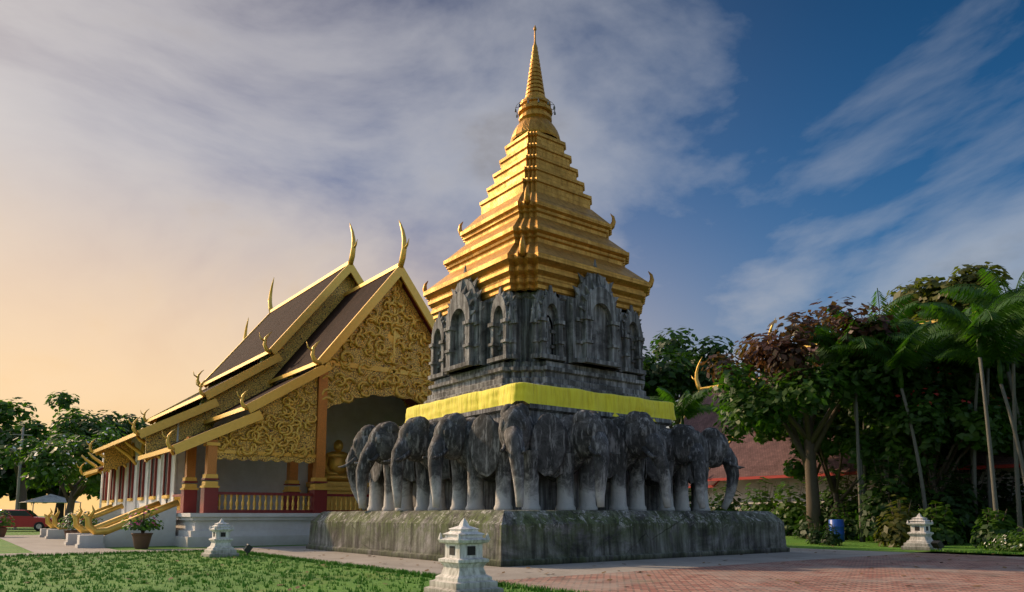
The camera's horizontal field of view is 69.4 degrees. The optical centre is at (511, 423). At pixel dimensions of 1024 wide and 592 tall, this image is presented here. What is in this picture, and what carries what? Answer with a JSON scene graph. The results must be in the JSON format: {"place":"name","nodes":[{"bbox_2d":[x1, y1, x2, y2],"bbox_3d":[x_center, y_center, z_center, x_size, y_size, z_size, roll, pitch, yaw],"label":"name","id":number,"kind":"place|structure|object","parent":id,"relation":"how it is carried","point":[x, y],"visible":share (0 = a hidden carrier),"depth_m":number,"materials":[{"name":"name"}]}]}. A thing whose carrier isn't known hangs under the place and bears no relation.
{"place":"outdoors","nodes":[
{"label":"outdoors","id":0,"kind":"place"},
{"bbox_2d":[0,516,1023,591],"bbox_3d":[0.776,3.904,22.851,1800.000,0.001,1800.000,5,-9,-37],"label":"lawn","id":1,"kind":"structure","parent":0,"point":[7,547],"depth_m":14.08,"materials":[{"name":"green plant"}]},
{"bbox_2d":[13,427,31,529],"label":"utility pole","id":2,"kind":"object","parent":1,"relation":"on","point":[18,485],"visible":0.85,"depth_m":54.02,"materials":[{"name":"concrete"}]},
{"bbox_2d":[0,509,51,530],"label":"red car","id":3,"kind":"object","parent":1,"relation":"on","point":[26,518],"visible":0.77,"depth_m":49.15,"materials":[{"name":"red metal"}]},
{"bbox_2d":[19,494,81,511],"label":"canopy tent","id":4,"kind":"object","parent":1,"relation":"on","point":[50,498],"visible":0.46,"depth_m":67.21,"materials":[{"name":"fabric"}]},
{"bbox_2d":[0,418,106,521],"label":"tree line","id":5,"kind":"object","parent":1,"relation":"on","point":[8,484],"visible":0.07,"depth_m":108.52,"materials":[{"name":"green plant"}]},
{"bbox_2d":[0,428,118,520],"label":"flower tree","id":6,"kind":"object","parent":1,"relation":"on","point":[44,460],"visible":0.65,"depth_m":48.89,"materials":[{"name":"green plant"}]},
{"bbox_2d":[0,390,128,509],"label":"tree","id":7,"kind":"object","parent":1,"relation":"on","point":[76,425],"visible":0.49,"depth_m":68.22,"materials":[{"name":"green plant"}]},
{"bbox_2d":[56,511,78,538],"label":"pot plant","id":8,"kind":"object","parent":1,"relation":"on","point":[59,525],"visible":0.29,"depth_m":31.18,"materials":[{"name":"green plant"}]},
{"bbox_2d":[62,511,92,532],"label":"pot plant","id":9,"kind":"object","parent":1,"relation":"on","point":[68,525],"visible":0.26,"depth_m":29.91,"materials":[{"name":"green plant"}]},
{"bbox_2d":[38,504,123,538],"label":"stairs","id":10,"kind":"structure","parent":1,"relation":"on","point":[104,513],"depth_m":35.23,"materials":[{"name":"gold paint"}]},
{"bbox_2d":[68,513,102,532],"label":"pot plant","id":11,"kind":"object","parent":1,"relation":"on","point":[82,523],"visible":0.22,"depth_m":28.80,"materials":[{"name":"green plant"}]},
{"bbox_2d":[64,500,179,547],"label":"porch stairs","id":12,"kind":"structure","parent":1,"relation":"on","point":[110,533],"depth_m":25.90,"materials":[{"name":"white paint"}]},
{"bbox_2d":[96,410,153,436],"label":"tree","id":13,"kind":"object","parent":1,"relation":"on","point":[142,424],"visible":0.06,"depth_m":95.00,"materials":[{"name":"green plant"}]},
{"bbox_2d":[121,506,163,548],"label":"pot plant","id":14,"kind":"object","parent":1,"relation":"on","point":[142,540],"visible":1,"depth_m":23.77,"materials":[{"name":"green plant"}]},
{"bbox_2d":[201,519,238,557],"bbox_3d":[-7.678,2.990,19.514,0.750,1.000,0.750,5,-9,-37],"label":"lantern","id":15,"kind":"object","parent":1,"relation":"on","point":[220,540],"visible":0.99,"depth_m":19.33,"materials":[{"name":"white stone"}]},
{"bbox_2d":[243,544,252,555],"bbox_3d":[-7.062,3.364,19.749,0.232,0.316,0.320,4,-8,-27],"label":"spot","id":16,"kind":"object","parent":1,"relation":"on","point":[247,548],"visible":0.95,"depth_m":19.63,"materials":[{"name":"black metal"}]},
{"bbox_2d":[77,220,434,547],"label":"temple","id":17,"kind":"structure","parent":1,"relation":"on","point":[251,443],"depth_m":31.31,"materials":[{"name":"tile"}]},
{"bbox_2d":[424,518,502,591],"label":"lantern","id":18,"kind":"object","parent":1,"relation":"on","point":[463,561],"visible":1,"depth_m":10.05,"materials":[{"name":"white stone"}]},
{"bbox_2d":[3,544,1020,590],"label":"fallen leaves","id":19,"kind":"object","parent":1,"relation":"on","point":[296,587],"visible":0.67,"depth_m":14.45,"materials":[{"name":"brown plant"}]},
{"bbox_2d":[650,387,724,423],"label":"palm tree","id":20,"kind":"object","parent":1,"relation":"on","point":[691,406],"visible":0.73,"depth_m":38.97,"materials":[{"name":"green plant"}]},
{"bbox_2d":[688,488,690,507],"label":"hedge wall","id":21,"kind":"structure","parent":1,"relation":"on","point":[689,497],"depth_m":44.62,"materials":[{"name":"green plant"}]},
{"bbox_2d":[642,326,763,428],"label":"tree","id":22,"kind":"object","parent":1,"relation":"on","point":[674,375],"visible":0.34,"depth_m":64.53,"materials":[{"name":"green plant"}]},
{"bbox_2d":[708,482,744,510],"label":"bush","id":23,"kind":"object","parent":1,"relation":"on","point":[720,502],"depth_m":43.03,"materials":[{"name":"green plant"}]},
{"bbox_2d":[738,477,789,534],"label":"hedge wall","id":24,"kind":"structure","parent":1,"relation":"on","point":[762,506],"depth_m":41.20,"materials":[{"name":"green plant"}]},
{"bbox_2d":[767,479,805,534],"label":"hedge wall","id":25,"kind":"structure","parent":1,"relation":"on","point":[790,515],"depth_m":38.79,"materials":[{"name":"green plant"}]},
{"bbox_2d":[749,398,869,473],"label":"tree","id":26,"kind":"object","parent":1,"relation":"on","point":[761,439],"visible":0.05,"depth_m":39.12,"materials":[{"name":"green plant"}]},
{"bbox_2d":[792,507,832,538],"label":"shrub","id":27,"kind":"object","parent":1,"relation":"on","point":[802,527],"visible":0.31,"depth_m":33.44,"materials":[{"name":"green plant"}]},
{"bbox_2d":[806,520,825,543],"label":"shrub","id":28,"kind":"object","parent":1,"relation":"on","point":[815,536],"visible":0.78,"depth_m":27.57,"materials":[{"name":"green plant"}]},
{"bbox_2d":[700,293,935,538],"bbox_3d":[13.764,-0.065,34.209,9.517,10.853,9.971,-2,-7,19],"label":"tree","id":29,"kind":"object","parent":1,"relation":"on","point":[760,404],"visible":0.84,"depth_m":31.90,"materials":[{"name":"green plant"}]},
{"bbox_2d":[819,523,842,545],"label":"shrub","id":30,"kind":"object","parent":1,"relation":"on","point":[832,538],"visible":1,"depth_m":26.27,"materials":[{"name":"green plant"}]},
{"bbox_2d":[778,405,895,516],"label":"tree","id":31,"kind":"object","parent":1,"relation":"on","point":[827,448],"visible":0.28,"depth_m":34.97,"materials":[{"name":"green plant"}]},
{"bbox_2d":[829,519,844,541],"bbox_3d":[13.360,4.380,30.424,0.610,0.900,0.601,5,-9,-37],"label":"blue barrel","id":32,"kind":"object","parent":1,"relation":"on","point":[839,524],"visible":0.59,"depth_m":30.19,"materials":[{"name":"blue plastic"}]},
{"bbox_2d":[818,460,857,521],"bbox_3d":[16.637,3.818,37.841,2.701,4.049,2.812,5,-9,-37],"label":"tall shrub","id":33,"kind":"object","parent":1,"relation":"on","point":[825,496],"visible":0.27,"depth_m":37.64,"materials":[{"name":"green plant"}]},
{"bbox_2d":[834,508,858,518],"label":"shrub","id":34,"kind":"object","parent":1,"relation":"on","point":[846,513],"visible":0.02,"depth_m":35.20,"materials":[{"name":"green plant"}]},
{"bbox_2d":[827,477,868,515],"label":"hedge wall","id":35,"kind":"structure","parent":1,"relation":"on","point":[852,491],"depth_m":37.30,"materials":[{"name":"green plant"}]},
{"bbox_2d":[823,498,874,540],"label":"shrub","id":36,"kind":"object","parent":1,"relation":"on","point":[849,528],"visible":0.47,"depth_m":32.10,"materials":[{"name":"green plant"}]},
{"bbox_2d":[680,315,1023,502],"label":"hall","id":37,"kind":"structure","parent":1,"relation":"on","point":[757,460],"depth_m":43.91,"materials":[{"name":"red tile"}]},
{"bbox_2d":[797,316,910,540],"bbox_3d":[14.620,0.253,31.299,4.382,9.509,4.504,1,-7,-5],"label":"palm","id":38,"kind":"object","parent":1,"relation":"on","point":[824,349],"visible":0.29,"depth_m":31.46,"materials":[{"name":"green plant"}]},
{"bbox_2d":[689,498,1022,533],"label":"compound wall","id":39,"kind":"structure","parent":1,"relation":"on","point":[739,506],"depth_m":43.22,"materials":[{"name":"white paint"}]},
{"bbox_2d":[808,320,914,541],"bbox_3d":[14.704,0.255,30.895,4.552,9.407,5.100,5,-9,-37],"label":"palm","id":40,"kind":"object","parent":1,"relation":"on","point":[827,336],"visible":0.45,"depth_m":30.55,"materials":[{"name":"green plant"}]},
{"bbox_2d":[819,350,911,495],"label":"palm","id":41,"kind":"object","parent":1,"relation":"on","point":[864,466],"visible":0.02,"depth_m":33.64,"materials":[{"name":"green plant"}]},
{"bbox_2d":[809,293,927,498],"bbox_3d":[15.741,-0.073,31.777,4.216,10.272,5.114,1,-7,-8],"label":"palm","id":42,"kind":"object","parent":1,"relation":"on","point":[894,309],"visible":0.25,"depth_m":31.18,"materials":[{"name":"green plant"}]},
{"bbox_2d":[822,288,926,497],"bbox_3d":[16.639,-0.255,32.854,4.958,10.898,4.580,5,-9,-37],"label":"palm","id":43,"kind":"object","parent":1,"relation":"on","point":[906,311],"visible":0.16,"depth_m":32.43,"materials":[{"name":"green plant"}]},
{"bbox_2d":[854,447,922,541],"bbox_3d":[15.090,2.840,29.639,2.573,3.882,2.692,-2,-7,13],"label":"tall shrub","id":44,"kind":"object","parent":1,"relation":"on","point":[875,508],"visible":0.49,"depth_m":29.38,"materials":[{"name":"green plant"}]},
{"bbox_2d":[863,460,918,539],"bbox_3d":[16.786,3.142,32.856,2.854,4.361,2.845,-4,-8,32],"label":"tall shrub","id":45,"kind":"object","parent":1,"relation":"on","point":[891,473],"visible":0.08,"depth_m":32.75,"materials":[{"name":"green plant"}]},
{"bbox_2d":[829,321,963,516],"bbox_3d":[15.784,0.317,29.374,4.264,8.914,4.864,5,-9,-37],"label":"palm","id":46,"kind":"object","parent":1,"relation":"on","point":[913,358],"visible":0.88,"depth_m":29.33,"materials":[{"name":"green plant"}]},
{"bbox_2d":[873,494,921,546],"bbox_3d":[13.377,3.380,25.514,1.632,1.910,1.744,5,-9,-37],"label":"shrub","id":47,"kind":"object","parent":1,"relation":"on","point":[895,531],"visible":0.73,"depth_m":25.21,"materials":[{"name":"green plant"}]},
{"bbox_2d":[812,318,1023,493],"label":"tree","id":48,"kind":"object","parent":1,"relation":"on","point":[960,376],"visible":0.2,"depth_m":32.35,"materials":[{"name":"green plant"}]},
{"bbox_2d":[903,511,937,539],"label":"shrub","id":49,"kind":"object","parent":1,"relation":"on","point":[933,536],"visible":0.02,"depth_m":26.66,"materials":[{"name":"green plant"}]},
{"bbox_2d":[901,513,941,550],"bbox_3d":[12.893,3.386,23.349,0.862,1.150,0.863,5,-9,-37],"label":"lantern","id":50,"kind":"object","parent":1,"relation":"on","point":[920,534],"visible":0.97,"depth_m":23.17,"materials":[{"name":"white stone"}]},
{"bbox_2d":[839,399,1012,502],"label":"tree","id":51,"kind":"object","parent":1,"relation":"on","point":[924,420],"visible":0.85,"depth_m":29.91,"materials":[{"name":"green plant"}]},
{"bbox_2d":[889,472,962,538],"bbox_3d":[17.608,3.441,31.915,3.701,3.349,3.507,5,-9,-37],"label":"tall shrub","id":52,"kind":"object","parent":1,"relation":"on","point":[916,484],"visible":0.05,"depth_m":31.56,"materials":[{"name":"green plant"}]},
{"bbox_2d":[845,341,1023,491],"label":"tree","id":53,"kind":"object","parent":1,"relation":"on","point":[933,394],"visible":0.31,"depth_m":30.75,"materials":[{"name":"green plant"}]},
{"bbox_2d":[930,540,943,550],"bbox_3d":[12.910,3.695,22.443,0.232,0.316,0.320,1,-7,-7],"label":"spot","id":54,"kind":"object","parent":1,"relation":"on","point":[937,544],"visible":0.86,"depth_m":22.37,"materials":[{"name":"black metal"}]},
{"bbox_2d":[916,500,966,544],"bbox_3d":[15.965,3.733,27.721,1.882,1.743,1.860,5,-9,-37],"label":"shrub","id":55,"kind":"object","parent":1,"relation":"on","point":[945,528],"visible":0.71,"depth_m":27.28,"materials":[{"name":"green plant"}]},
{"bbox_2d":[878,261,1013,321],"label":"tall tree","id":56,"kind":"object","parent":1,"relation":"on","point":[929,290],"visible":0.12,"depth_m":51.93,"materials":[{"name":"green leaf"},{"name":"bark"}]},
{"bbox_2d":[911,459,987,541],"bbox_3d":[17.487,3.137,29.759,3.260,3.395,3.005,5,-9,-37],"label":"tall shrub","id":57,"kind":"object","parent":1,"relation":"on","point":[961,509],"visible":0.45,"depth_m":29.26,"materials":[{"name":"green plant"}]},
{"bbox_2d":[904,290,1013,501],"bbox_3d":[19.671,-0.275,31.981,4.946,10.722,4.346,-2,-7,17],"label":"palm","id":58,"kind":"object","parent":1,"relation":"on","point":[971,449],"visible":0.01,"depth_m":31.96,"materials":[{"name":"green plant"}]},
{"bbox_2d":[909,321,1019,532],"bbox_3d":[18.967,0.091,29.219,4.688,9.324,4.683,5,-9,-37],"label":"palm","id":59,"kind":"object","parent":1,"relation":"on","point":[977,370],"visible":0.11,"depth_m":29.70,"materials":[{"name":"green plant"}]},
{"bbox_2d":[910,361,1023,392],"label":"tree","id":60,"kind":"object","parent":1,"relation":"on","point":[1021,383],"visible":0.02,"depth_m":33.38,"materials":[{"name":"green plant"}]},
{"bbox_2d":[914,393,1023,491],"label":"tree","id":61,"kind":"object","parent":1,"relation":"on","point":[1009,452],"visible":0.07,"depth_m":32.94,"materials":[{"name":"green plant"}]},
{"bbox_2d":[931,309,1007,518],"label":"palm","id":62,"kind":"object","parent":1,"relation":"on","point":[989,491],"visible":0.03,"depth_m":30.30,"materials":[{"name":"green plant"}]},
{"bbox_2d":[916,287,1023,520],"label":"palm","id":63,"kind":"object","parent":1,"relation":"on","point":[960,322],"visible":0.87,"depth_m":26.38,"materials":[{"name":"green plant"}]},
{"bbox_2d":[945,480,999,507],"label":"hedge wall","id":64,"kind":"structure","parent":1,"relation":"on","point":[963,490],"depth_m":33.11,"materials":[{"name":"green plant"}]},
{"bbox_2d":[931,314,1023,483],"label":"palm","id":65,"kind":"object","parent":1,"relation":"on","point":[991,356],"visible":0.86,"depth_m":27.00,"materials":[{"name":"green plant"}]},
{"bbox_2d":[940,459,1016,541],"bbox_3d":[19.630,3.298,31.835,3.256,3.652,3.435,-1,-7,4],"label":"tall shrub","id":66,"kind":"object","parent":1,"relation":"on","point":[981,486],"visible":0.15,"depth_m":31.52,"materials":[{"name":"green plant"}]},
{"bbox_2d":[938,267,1023,536],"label":"palm","id":67,"kind":"object","parent":1,"relation":"on","point":[987,296],"visible":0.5,"depth_m":27.30,"materials":[{"name":"green plant"}]},
{"bbox_2d":[955,285,1023,385],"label":"tree","id":68,"kind":"object","parent":1,"relation":"on","point":[967,312],"visible":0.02,"depth_m":33.03,"materials":[{"name":"green plant"}]},
{"bbox_2d":[970,507,1018,548],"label":"shrub","id":69,"kind":"object","parent":1,"relation":"on","point":[994,527],"visible":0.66,"depth_m":24.41,"materials":[{"name":"green plant"}]},
{"bbox_2d":[967,302,1023,458],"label":"palm","id":70,"kind":"object","parent":1,"relation":"on","point":[1017,408],"visible":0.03,"depth_m":30.88,"materials":[{"name":"green plant"}]},
{"bbox_2d":[977,325,1023,459],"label":"palm","id":71,"kind":"object","parent":1,"relation":"on","point":[1008,375],"visible":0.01,"depth_m":30.97,"materials":[{"name":"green plant"}]},
{"bbox_2d":[978,526,1023,551],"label":"flowering bush","id":72,"kind":"object","parent":1,"relation":"on","point":[1010,543],"visible":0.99,"depth_m":22.06,"materials":[{"name":"green plant"}]},
{"bbox_2d":[979,506,1023,534],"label":"shrub","id":73,"kind":"object","parent":1,"relation":"on","point":[1012,519],"visible":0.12,"depth_m":28.57,"materials":[{"name":"green plant"}]},
{"bbox_2d":[981,469,1023,516],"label":"tall shrub","id":74,"kind":"object","parent":1,"relation":"on","point":[1003,483],"visible":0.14,"depth_m":32.66,"materials":[{"name":"green plant"}]},
{"bbox_2d":[989,367,1023,419],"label":"tree","id":75,"kind":"object","parent":1,"relation":"on","point":[1020,395],"visible":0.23,"depth_m":32.55,"materials":[{"name":"green plant"}]},
{"bbox_2d":[1004,474,1023,517],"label":"hedge wall","id":76,"kind":"structure","parent":1,"relation":"on","point":[1014,495],"depth_m":31.50,"materials":[{"name":"green plant"}]},
{"bbox_2d":[1015,490,1023,529],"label":"tall shrub","id":77,"kind":"object","parent":1,"relation":"on","point":[1022,502],"visible":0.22,"depth_m":28.71,"materials":[{"name":"green plant"}]},
{"bbox_2d":[0,535,1023,590],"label":"concrete path","id":78,"kind":"structure","parent":0,"point":[35,544],"depth_m":18.11,"materials":[{"name":"grey concrete"}]},
{"bbox_2d":[0,510,14,536],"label":"pot plant","id":79,"kind":"object","parent":78,"relation":"on","point":[4,522],"visible":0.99,"depth_m":36.31,"materials":[{"name":"green plant"}]},
{"bbox_2d":[306,26,789,566],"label":"chedi","id":80,"kind":"structure","parent":78,"relation":"on","point":[540,284],"depth_m":21.11,"materials":[{"name":"gold metal"}]},
{"bbox_2d":[338,425,383,510],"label":"elephant","id":81,"kind":"object","parent":80,"relation":"on","point":[376,487],"visible":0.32,"depth_m":23.54},
{"bbox_2d":[354,421,415,510],"bbox_3d":[-2.848,1.360,22.807,2.418,2.678,4.009,-4,-8,31],"label":"elephant","id":82,"kind":"object","parent":80,"relation":"on","point":[381,442],"visible":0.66,"depth_m":21.64},
{"bbox_2d":[383,416,451,510],"bbox_3d":[-1.731,1.181,21.224,4.048,2.650,2.168,2,-7,-17],"label":"elephant","id":83,"kind":"object","parent":80,"relation":"on","point":[414,439],"visible":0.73,"depth_m":20.34},
{"bbox_2d":[422,412,498,509],"bbox_3d":[-0.585,1.049,19.758,3.764,2.553,2.203,2,-7,-15],"label":"elephant","id":84,"kind":"object","parent":80,"relation":"on","point":[450,441],"visible":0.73,"depth_m":18.90},
{"bbox_2d":[468,403,566,509],"bbox_3d":[0.339,0.925,18.981,2.315,2.609,3.956,-3,-8,26],"label":"elephant","id":85,"kind":"object","parent":80,"relation":"on","point":[520,448],"visible":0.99,"depth_m":18.10},
{"bbox_2d":[405,382,675,421],"bbox_3d":[0.775,-0.251,23.367,6.282,0.735,6.298,5,-9,-37],"label":"cloth banner","id":86,"kind":"object","parent":80,"relation":"on","point":[528,393],"visible":0.56,"depth_m":20.75,"materials":[{"name":"yellow fabric"}]},
{"bbox_2d":[545,410,612,509],"bbox_3d":[1.101,1.016,19.505,3.813,2.557,2.371,-4,-8,32],"label":"elephant","id":87,"kind":"object","parent":80,"relation":"on","point":[588,453],"visible":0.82,"depth_m":18.51},
{"bbox_2d":[601,411,670,509],"bbox_3d":[2.641,1.091,20.649,4.061,2.687,2.143,-4,-8,33],"label":"elephant","id":88,"kind":"object","parent":80,"relation":"on","point":[634,440],"visible":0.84,"depth_m":19.64},
{"bbox_2d":[673,486,674,505],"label":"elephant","id":89,"kind":"object","parent":80,"relation":"on","point":[673,496],"visible":0.01,"depth_m":23.46},
{"bbox_2d":[644,424,707,510],"bbox_3d":[4.036,1.320,21.664,3.732,2.479,2.281,-4,-8,31],"label":"elephant","id":90,"kind":"object","parent":80,"relation":"on","point":[683,446],"visible":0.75,"depth_m":20.75},
{"bbox_2d":[673,427,744,510],"bbox_3d":[4.998,1.386,22.541,3.923,2.563,2.216,2,-7,-16],"label":"elephant","id":91,"kind":"object","parent":80,"relation":"on","point":[718,451],"visible":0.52,"depth_m":22.27},
{"bbox_2d":[497,553,1023,591],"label":"brick paving","id":92,"kind":"structure","parent":78,"relation":"on","point":[885,573],"depth_m":12.86,"materials":[{"name":"red brick"}]},
{"bbox_2d":[0,0,1023,515],"label":"sky","id":93,"kind":"structure","parent":0,"point":[163,162],"materials":[{"name":"blue"}]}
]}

